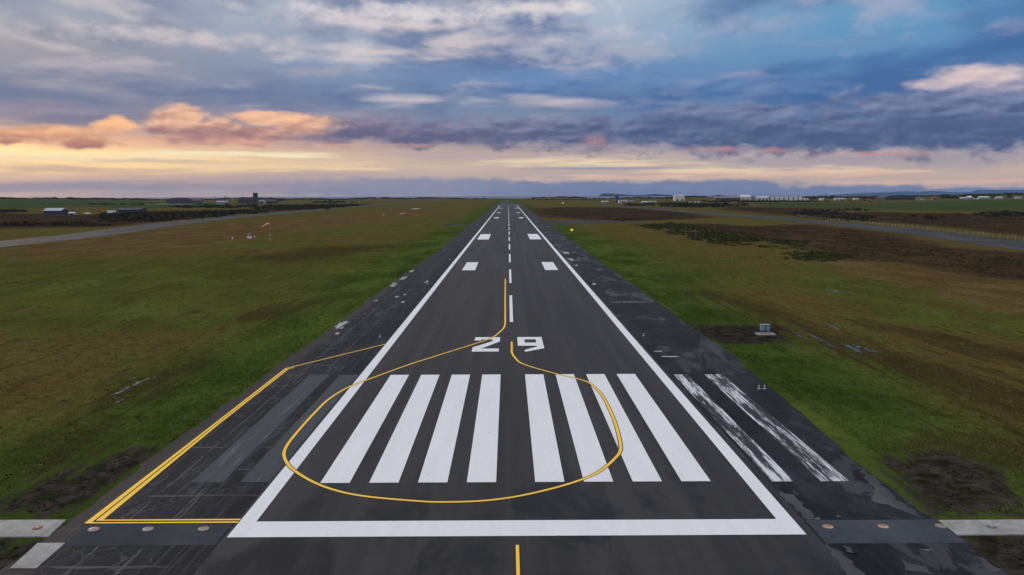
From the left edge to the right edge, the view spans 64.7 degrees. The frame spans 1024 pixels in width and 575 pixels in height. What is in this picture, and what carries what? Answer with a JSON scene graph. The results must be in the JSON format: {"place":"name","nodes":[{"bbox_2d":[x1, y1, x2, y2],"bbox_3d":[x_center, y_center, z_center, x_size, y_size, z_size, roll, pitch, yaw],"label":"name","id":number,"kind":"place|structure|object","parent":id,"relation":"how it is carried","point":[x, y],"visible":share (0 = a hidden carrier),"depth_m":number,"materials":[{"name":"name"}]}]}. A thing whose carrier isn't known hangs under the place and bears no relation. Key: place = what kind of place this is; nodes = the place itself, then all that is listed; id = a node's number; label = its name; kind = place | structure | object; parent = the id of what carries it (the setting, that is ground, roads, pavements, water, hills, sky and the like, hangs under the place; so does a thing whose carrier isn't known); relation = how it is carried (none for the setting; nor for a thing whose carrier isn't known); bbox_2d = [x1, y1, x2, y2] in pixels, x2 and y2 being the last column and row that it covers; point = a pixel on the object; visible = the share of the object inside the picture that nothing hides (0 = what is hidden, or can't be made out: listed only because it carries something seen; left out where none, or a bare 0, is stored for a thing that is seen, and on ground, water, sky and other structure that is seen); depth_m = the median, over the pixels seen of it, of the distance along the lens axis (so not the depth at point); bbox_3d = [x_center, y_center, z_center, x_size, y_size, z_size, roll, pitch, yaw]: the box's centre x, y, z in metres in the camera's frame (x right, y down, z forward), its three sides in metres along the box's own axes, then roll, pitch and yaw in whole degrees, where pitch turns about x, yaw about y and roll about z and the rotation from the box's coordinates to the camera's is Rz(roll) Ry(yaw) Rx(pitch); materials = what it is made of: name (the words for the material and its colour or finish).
{"place":"outdoors","nodes":[
{"label":"outdoors","id":0,"kind":"place"},
{"bbox_2d":[0,519,65,537],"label":"concrete path","id":1,"kind":"structure","parent":0,"point":[15,528],"depth_m":42.93,"materials":[{"name":"grey concrete"}]},
{"bbox_2d":[31,526,42,529],"bbox_3d":[-25.243,12.764,42.991,0.600,0.060,0.591,0,7,0],"label":"flush light","id":2,"kind":"object","parent":1,"relation":"on","point":[37,527],"visible":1,"depth_m":42.92,"materials":[{"name":"metal"}]},
{"bbox_2d":[10,543,64,568],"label":"concrete path","id":3,"kind":"structure","parent":0,"point":[37,555],"depth_m":39.68,"materials":[{"name":"grey concrete"}]},
{"bbox_2d":[145,195,810,198],"bbox_3d":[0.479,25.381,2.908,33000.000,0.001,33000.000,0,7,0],"label":"sea","id":4,"kind":"structure","parent":0,"point":[507,197],"depth_m":10750.97,"materials":[{"name":"liquid"}]},
{"bbox_2d":[0,201,1007,574],"bbox_3d":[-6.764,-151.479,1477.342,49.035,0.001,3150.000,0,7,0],"label":"old pavement","id":5,"kind":"structure","parent":0,"point":[374,321],"depth_m":57.39,"materials":[{"name":"grey asphalt"}]},
{"bbox_2d":[62,524,231,545],"bbox_3d":[-18.889,12.879,42.149,7.700,0.001,2.700,0,7,0],"label":"trench patch","id":6,"kind":"object","parent":5,"relation":"on","point":[136,535],"visible":1,"depth_m":42.03,"materials":[{"name":"grey asphalt"}]},
{"bbox_2d":[87,527,99,531],"bbox_3d":[-22.162,12.795,42.828,0.618,0.075,0.618,0,7,0],"label":"inset light","id":7,"kind":"object","parent":6,"relation":"on","point":[92,529],"visible":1,"depth_m":42.74,"materials":[{"name":"metal"}]},
{"bbox_2d":[142,527,153,530],"bbox_3d":[-19.292,12.784,42.841,0.618,0.075,0.618,0,7,0],"label":"inset light","id":8,"kind":"object","parent":6,"relation":"on","point":[147,528],"visible":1,"depth_m":42.77,"materials":[{"name":"metal"}]},
{"bbox_2d":[197,526,209,530],"bbox_3d":[-16.352,12.773,42.853,0.618,0.075,0.618,0,7,0],"label":"inset light","id":9,"kind":"object","parent":6,"relation":"on","point":[204,528],"visible":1,"depth_m":42.81,"materials":[{"name":"metal"}]},
{"bbox_2d":[192,375,328,481],"bbox_3d":[-18.872,10.307,64.602,1.950,0.001,29.800,0,7,0],"label":"old marking","id":10,"kind":"object","parent":5,"relation":"on","point":[229,461],"visible":1,"depth_m":59.75,"materials":[{"name":"paint"}]},
{"bbox_2d":[240,375,357,481],"bbox_3d":[-15.947,10.296,64.615,1.800,0.001,29.800,0,7,0],"label":"old marking","id":11,"kind":"object","parent":5,"relation":"on","point":[268,466],"visible":1,"depth_m":59.46,"materials":[{"name":"paint"}]},
{"bbox_2d":[335,321,348,326],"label":"old marking","id":12,"kind":"object","parent":5,"relation":"on","point":[342,323],"visible":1,"depth_m":111.42,"materials":[{"name":"white paint"}]},
{"bbox_2d":[674,374,792,480],"bbox_3d":[16.579,10.210,64.459,1.350,0.001,29.800,0,7,0],"label":"old marking","id":13,"kind":"object","parent":5,"relation":"on","point":[769,467],"visible":1,"depth_m":59.61,"materials":[{"name":"white paint"}]},
{"bbox_2d":[704,374,848,480],"bbox_3d":[19.779,10.198,64.473,1.750,0.001,29.800,0,7,0],"label":"old marking","id":14,"kind":"object","parent":5,"relation":"on","point":[812,461],"visible":1,"depth_m":59.57,"materials":[{"name":"white paint"}]},
{"bbox_2d":[778,490,813,519],"bbox_3d":[16.150,12.321,46.031,0.938,0.001,4.803,0,7,0],"label":"worn patch","id":15,"kind":"object","parent":5,"relation":"on","point":[807,514],"visible":1,"depth_m":45.79,"materials":[{"name":"grey asphalt"}]},
{"bbox_2d":[825,543,864,574],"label":"worn patch","id":16,"kind":"object","parent":5,"relation":"on","point":[848,566],"visible":1,"depth_m":38.59,"materials":[{"name":"grey asphalt"}]},
{"bbox_2d":[843,545,856,554],"bbox_3d":[16.715,13.004,40.046,0.423,0.001,1.198,0,7,0],"label":"worn patch","id":17,"kind":"object","parent":5,"relation":"on","point":[849,549],"visible":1,"depth_m":40.05,"materials":[{"name":"grey asphalt"}]},
{"bbox_2d":[805,519,966,542],"bbox_3d":[19.436,12.740,42.291,7.150,0.001,2.950,0,7,0],"label":"trench patch","id":18,"kind":"object","parent":5,"relation":"on","point":[896,531],"visible":1,"depth_m":42.13,"materials":[{"name":"grey asphalt"}]},
{"bbox_2d":[822,524,833,528],"bbox_3d":[16.758,12.665,42.879,0.618,0.075,0.618,0,7,0],"label":"inset light","id":19,"kind":"object","parent":18,"relation":"on","point":[827,526],"visible":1,"depth_m":42.81,"materials":[{"name":"glass"}]},
{"bbox_2d":[877,524,888,528],"bbox_3d":[19.688,12.654,42.892,0.618,0.075,0.618,0,7,0],"label":"inset light","id":20,"kind":"object","parent":18,"relation":"on","point":[884,526],"visible":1,"depth_m":42.80,"materials":[{"name":"glass"}]},
{"bbox_2d":[935,524,946,527],"bbox_3d":[22.758,12.642,42.905,0.618,0.075,0.618,0,7,0],"label":"inset light","id":21,"kind":"object","parent":18,"relation":"on","point":[940,525],"visible":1,"depth_m":42.83,"materials":[{"name":"metal"}]},
{"bbox_2d":[860,469,920,516],"bbox_3d":[21.651,12.076,48.016,1.881,0.001,8.023,0,7,3],"label":"worn patch","id":22,"kind":"object","parent":5,"relation":"on","point":[883,495],"visible":1,"depth_m":46.96,"materials":[{"name":"grey asphalt"}]},
{"bbox_2d":[902,559,933,574],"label":"worn patch","id":23,"kind":"object","parent":5,"relation":"on","point":[915,567],"visible":1,"depth_m":38.05,"materials":[{"name":"grey asphalt"}]},
{"bbox_2d":[974,554,1000,572],"bbox_3d":[22.620,13.152,38.587,0.639,0.001,2.118,0,7,0],"label":"worn patch","id":24,"kind":"object","parent":5,"relation":"on","point":[990,567],"visible":1,"depth_m":38.13,"materials":[{"name":"grey asphalt"}]},
{"bbox_2d":[0,193,1023,574],"bbox_3d":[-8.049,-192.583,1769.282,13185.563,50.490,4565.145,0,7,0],"label":"ground","id":25,"kind":"structure","parent":0,"point":[424,217],"depth_m":122.89,"materials":[{"name":"green plant"}]},
{"bbox_2d":[0,209,109,225],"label":"scrub","id":26,"kind":"object","parent":25,"relation":"on","point":[54,223],"visible":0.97,"depth_m":491.61,"materials":[{"name":"green plant"}]},
{"bbox_2d":[43,208,67,214],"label":"barn","id":27,"kind":"structure","parent":25,"relation":"on","point":[54,211],"depth_m":784.84,"materials":[{"name":"grey metal"}]},
{"bbox_2d":[117,208,146,212],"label":"shed","id":28,"kind":"structure","parent":25,"relation":"on","point":[120,210],"depth_m":834.54,"materials":[{"name":"grey metal"}]},
{"bbox_2d":[94,209,250,221],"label":"scrub","id":29,"kind":"object","parent":25,"relation":"on","point":[152,216],"visible":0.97,"depth_m":683.77,"materials":[{"name":"green plant"}]},
{"bbox_2d":[166,198,202,203],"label":"hangar","id":30,"kind":"structure","parent":25,"relation":"on","point":[183,200],"depth_m":1776.55,"materials":[{"name":"grey metal"}]},
{"bbox_2d":[0,198,439,246],"bbox_3d":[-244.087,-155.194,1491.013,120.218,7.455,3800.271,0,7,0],"label":"taxiway","id":31,"kind":"structure","parent":25,"relation":"on","point":[91,234],"depth_m":427.28,"materials":[{"name":"grey asphalt"}]},
{"bbox_2d":[216,201,228,203],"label":"shed","id":32,"kind":"structure","parent":25,"relation":"on","point":[220,202],"depth_m":1787.45,"materials":[{"name":"white metal"}]},
{"bbox_2d":[238,198,252,203],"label":"block","id":33,"kind":"structure","parent":25,"relation":"on","point":[245,200],"depth_m":1787.17,"materials":[{"name":"grey concrete"}]},
{"bbox_2d":[253,193,257,203],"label":"tower","id":34,"kind":"structure","parent":25,"relation":"on","point":[255,198],"depth_m":1776.88,"materials":[{"name":"grey concrete"}]},
{"bbox_2d":[169,204,358,214],"bbox_3d":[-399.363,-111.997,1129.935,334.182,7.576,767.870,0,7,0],"label":"scrub","id":35,"kind":"object","parent":25,"relation":"on","point":[294,206],"visible":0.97,"depth_m":1191.71,"materials":[{"name":"green plant"}]},
{"bbox_2d":[266,199,276,203],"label":"house","id":36,"kind":"structure","parent":25,"relation":"on","point":[271,201],"depth_m":1818.44,"materials":[{"name":"grey glass"}]},
{"bbox_2d":[277,199,353,203],"bbox_3d":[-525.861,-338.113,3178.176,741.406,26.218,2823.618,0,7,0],"label":"scrub","id":37,"kind":"object","parent":25,"relation":"on","point":[323,201],"visible":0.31,"depth_m":1990.30,"materials":[{"name":"green plant"}]},
{"bbox_2d":[82,201,846,574],"bbox_3d":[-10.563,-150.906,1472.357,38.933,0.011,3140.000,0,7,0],"label":"runway","id":38,"kind":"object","parent":25,"relation":"on","point":[514,399],"visible":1,"depth_m":52.96,"materials":[{"name":"grey asphalt"}]},
{"bbox_2d":[89,198,880,204],"bbox_3d":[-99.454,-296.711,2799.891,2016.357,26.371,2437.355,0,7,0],"label":"scrub","id":39,"kind":"object","parent":25,"relation":"on","point":[90,203],"visible":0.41,"depth_m":1792.17,"materials":[{"name":"green plant"}]},
{"bbox_2d":[0,204,1023,277],"bbox_3d":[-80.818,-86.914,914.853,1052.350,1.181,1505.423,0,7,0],"label":"heather","id":40,"kind":"object","parent":25,"relation":"on","point":[754,210],"visible":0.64,"depth_m":507.47,"materials":[{"name":"plant"}]},
{"bbox_2d":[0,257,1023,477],"bbox_3d":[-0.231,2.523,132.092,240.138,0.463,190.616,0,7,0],"label":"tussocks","id":41,"kind":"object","parent":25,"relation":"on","point":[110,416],"visible":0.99,"depth_m":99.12,"materials":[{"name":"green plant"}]},
{"bbox_2d":[0,192,1023,199],"bbox_3d":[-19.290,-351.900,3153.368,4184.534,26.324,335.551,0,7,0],"label":"dune scrub","id":42,"kind":"object","parent":25,"relation":"on","point":[833,196],"visible":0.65,"depth_m":3163.19,"materials":[{"name":"green plant"}]},
{"bbox_2d":[0,324,1023,572],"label":"soil clods","id":43,"kind":"object","parent":25,"relation":"on","point":[694,328],"visible":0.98,"depth_m":49.53,"materials":[{"name":"brown soil"}]},
{"bbox_2d":[673,195,684,200],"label":"grain store","id":44,"kind":"structure","parent":25,"relation":"on","point":[678,197],"depth_m":2189.00,"materials":[{"name":"white metal"}]},
{"bbox_2d":[613,218,768,247],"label":"gorse","id":45,"kind":"object","parent":25,"relation":"on","point":[722,236],"visible":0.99,"depth_m":353.44,"materials":[{"name":"green plant"}]},
{"bbox_2d":[712,197,739,199],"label":"warehouse","id":46,"kind":"structure","parent":25,"relation":"on","point":[725,198],"depth_m":2339.26,"materials":[{"name":"grey metal"}]},
{"bbox_2d":[624,200,829,207],"bbox_3d":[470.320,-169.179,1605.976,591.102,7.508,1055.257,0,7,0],"label":"scrub","id":47,"kind":"object","parent":25,"relation":"on","point":[687,204],"visible":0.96,"depth_m":1357.17,"materials":[{"name":"green plant"}]},
{"bbox_2d":[739,195,750,199],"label":"warehouse","id":48,"kind":"structure","parent":25,"relation":"on","point":[745,197],"depth_m":2329.55,"materials":[{"name":"white metal"}]},
{"bbox_2d":[755,196,768,200],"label":"warehouse","id":49,"kind":"structure","parent":25,"relation":"on","point":[760,198],"depth_m":2319.78,"materials":[{"name":"white metal"}]},
{"bbox_2d":[755,332,775,335],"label":"concrete pad","id":50,"kind":"object","parent":25,"relation":"on","point":[765,333],"visible":1,"depth_m":101.91,"materials":[{"name":"grey concrete"}]},
{"bbox_2d":[760,324,769,333],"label":"approach light unit","id":51,"kind":"object","parent":50,"relation":"on","point":[764,327],"visible":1,"depth_m":101.55,"materials":[{"name":"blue metal"}]},
{"bbox_2d":[592,204,1023,249],"bbox_3d":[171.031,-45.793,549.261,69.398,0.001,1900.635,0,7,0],"label":"taxiway","id":52,"kind":"structure","parent":25,"relation":"on","point":[998,242],"depth_m":377.07,"materials":[{"name":"grey asphalt"}]},
{"bbox_2d":[761,237,1004,261],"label":"gorse","id":53,"kind":"object","parent":25,"relation":"on","point":[811,255],"visible":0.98,"depth_m":235.46,"materials":[{"name":"green plant"}]},
{"bbox_2d":[875,195,914,199],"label":"hangar","id":54,"kind":"structure","parent":25,"relation":"on","point":[895,197],"depth_m":2241.45,"materials":[{"name":"grey metal"}]},
{"bbox_2d":[785,208,1023,221],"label":"scrub","id":55,"kind":"object","parent":25,"relation":"on","point":[810,213],"visible":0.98,"depth_m":655.02,"materials":[{"name":"green plant"}]},
{"bbox_2d":[807,215,1020,238],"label":"post and wire fence","id":56,"kind":"object","parent":25,"relation":"on","point":[910,226],"visible":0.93,"depth_m":410.15,"materials":[{"name":"brown wood"}]},
{"bbox_2d":[930,196,937,199],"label":"house","id":57,"kind":"structure","parent":25,"relation":"on","point":[933,197],"depth_m":2242.93,"materials":[{"name":"brick"}]},
{"bbox_2d":[973,196,989,198],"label":"warehouse","id":58,"kind":"structure","parent":25,"relation":"on","point":[983,197],"depth_m":2412.17,"materials":[{"name":"white metal"}]},
{"bbox_2d":[0,0,1023,197],"label":"sky","id":59,"kind":"structure","parent":0,"point":[99,98],"materials":[{"name":"blue"}]},
{"bbox_2d":[599,193,723,195],"bbox_3d":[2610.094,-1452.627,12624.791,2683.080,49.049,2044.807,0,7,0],"label":"headland","id":60,"kind":"structure","parent":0,"point":[607,194],"depth_m":12247.68,"materials":[{"name":"green plant"}]},
{"bbox_2d":[811,189,1023,195],"bbox_3d":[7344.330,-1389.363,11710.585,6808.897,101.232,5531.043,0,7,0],"label":"hills","id":61,"kind":"structure","parent":0,"point":[930,192],"depth_m":11666.60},
{"bbox_2d":[938,519,1023,535],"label":"concrete path","id":62,"kind":"structure","parent":0,"point":[980,528],"depth_m":42.66,"materials":[{"name":"grey concrete"}]},
{"bbox_2d":[986,525,996,528],"bbox_3d":[25.358,12.634,42.736,0.560,0.055,0.551,0,7,0],"label":"flush light","id":63,"kind":"object","parent":62,"relation":"on","point":[991,526],"visible":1,"depth_m":42.67,"materials":[{"name":"metal"}]}
]}

